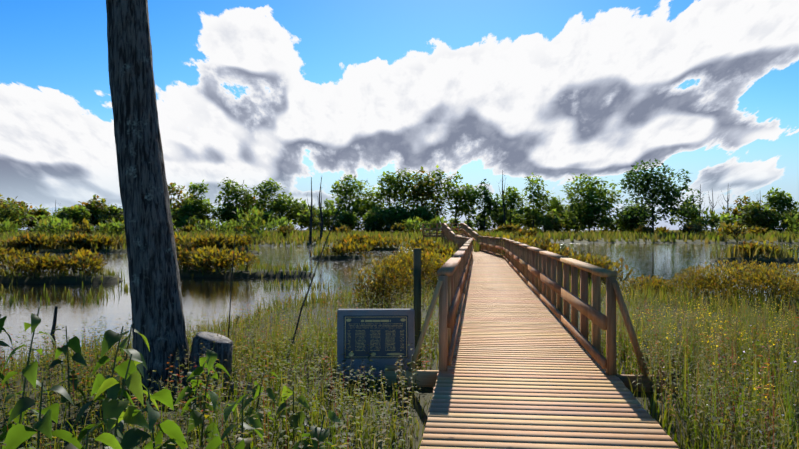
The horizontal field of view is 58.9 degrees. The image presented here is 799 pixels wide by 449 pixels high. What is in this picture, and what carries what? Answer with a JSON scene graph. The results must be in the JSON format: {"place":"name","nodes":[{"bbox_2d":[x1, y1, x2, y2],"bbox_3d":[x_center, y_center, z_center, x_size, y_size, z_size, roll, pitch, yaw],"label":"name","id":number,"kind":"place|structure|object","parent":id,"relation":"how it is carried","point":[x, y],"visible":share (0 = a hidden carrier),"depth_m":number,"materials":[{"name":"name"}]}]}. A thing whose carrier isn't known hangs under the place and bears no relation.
{"place":"outdoors","nodes":[
{"label":"outdoors","id":0,"kind":"place"},
{"bbox_2d":[0,242,798,370],"bbox_3d":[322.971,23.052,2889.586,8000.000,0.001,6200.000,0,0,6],"label":"water","id":1,"kind":"structure","parent":0,"point":[667,261],"depth_m":25.33,"materials":[{"name":"grey liquid"}]},
{"bbox_2d":[0,230,798,448],"bbox_3d":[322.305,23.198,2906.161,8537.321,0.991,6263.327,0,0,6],"label":"ground","id":2,"kind":"structure","parent":0,"point":[426,392],"depth_m":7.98,"materials":[{"name":"green plant"}]},
{"bbox_2d":[106,0,189,395],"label":"tree","id":3,"kind":"object","parent":2,"relation":"on","point":[158,320],"visible":0.85,"depth_m":7.57,"materials":[{"name":"wood"}]},
{"bbox_2d":[0,307,382,448],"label":"leafy plants","id":4,"kind":"object","parent":2,"relation":"on","point":[18,434],"depth_m":4.66,"materials":[{"name":"green plant"}]},
{"bbox_2d":[51,180,385,354],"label":"dead sticks","id":5,"kind":"object","parent":2,"relation":"on","point":[54,318],"visible":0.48,"depth_m":9.54,"materials":[{"name":"brown wood"}]},
{"bbox_2d":[189,335,261,401],"bbox_3d":[-1.827,1.546,7.464,1.282,0.715,0.546,0,-1,43],"label":"cut stump","id":6,"kind":"object","parent":2,"relation":"on","point":[223,351],"visible":0.27,"depth_m":7.54,"materials":[{"name":"grey wood"}]},
{"bbox_2d":[196,332,230,342],"bbox_3d":[-2.026,1.233,7.724,0.369,0.111,0.384,0,0,6],"label":"stump top","id":7,"kind":"object","parent":6,"relation":"attached to","point":[210,336],"visible":0.98,"depth_m":7.70,"materials":[{"name":"grey wood"}]},
{"bbox_2d":[336,309,414,380],"bbox_3d":[-0.269,1.430,8.096,0.890,0.900,0.470,0,0,-2],"label":"memorial stone","id":8,"kind":"object","parent":2,"relation":"on","point":[386,336],"visible":0.71,"depth_m":8.07,"materials":[{"name":"stone"}]},
{"bbox_2d":[25,266,771,307],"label":"shrub stems","id":9,"kind":"object","parent":2,"relation":"on","point":[362,284],"visible":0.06,"depth_m":17.21,"materials":[{"name":"brown plant"}]},
{"bbox_2d":[0,158,798,243],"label":"tree line","id":10,"kind":"object","parent":2,"relation":"on","point":[558,215],"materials":[{"name":"green plant"}]},
{"bbox_2d":[0,276,798,448],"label":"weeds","id":11,"kind":"object","parent":2,"relation":"on","point":[716,386],"visible":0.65,"depth_m":6.79,"materials":[{"name":"green plant"}]},
{"bbox_2d":[0,202,798,308],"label":"shrubs","id":12,"kind":"object","parent":2,"relation":"on","point":[435,258],"visible":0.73,"depth_m":30.81,"materials":[{"name":"green plant"}]},
{"bbox_2d":[0,229,798,261],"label":"grass","id":13,"kind":"structure","parent":2,"relation":"on","point":[269,237],"depth_m":107.12,"materials":[{"name":"green plant"}]},
{"bbox_2d":[413,248,420,367],"bbox_3d":[0.218,1.224,8.671,0.092,1.860,0.092,0,0,0],"label":"old post","id":14,"kind":"object","parent":2,"relation":"on","point":[417,278],"visible":0.57,"depth_m":8.63,"materials":[{"name":"grey wood"}]},
{"bbox_2d":[422,223,674,392],"bbox_3d":[3.519,0.868,38.611,4.376,2.361,62.634,0,0,2],"label":"boardwalk railing","id":15,"kind":"object","parent":2,"relation":"on","point":[534,268],"visible":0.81,"depth_m":10.26,"materials":[{"name":"brown wood"}]},
{"bbox_2d":[419,235,679,448],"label":"boardwalk deck","id":16,"kind":"structure","parent":2,"relation":"on","point":[525,370],"depth_m":6.86,"materials":[{"name":"brown wood"}]},
{"bbox_2d":[385,276,446,386],"bbox_3d":[0.180,1.190,7.656,0.670,1.268,0.155,0,0,6],"label":"railing brace","id":17,"kind":"object","parent":16,"relation":"attached to","point":[426,378],"visible":0.62,"depth_m":7.61,"materials":[{"name":"brown wood"}]},
{"bbox_2d":[0,250,798,320],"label":"grass","id":18,"kind":"structure","parent":0,"point":[659,296],"depth_m":17.03,"materials":[{"name":"green plant"}]},
{"bbox_2d":[0,0,798,229],"label":"sky","id":19,"kind":"structure","parent":0,"point":[290,93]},
{"bbox_2d":[423,235,445,241],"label":"boardwalk frame","id":20,"kind":"object","parent":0,"point":[435,236],"visible":0.08,"depth_m":67.54,"materials":[{"name":"brown wood"}]}
]}

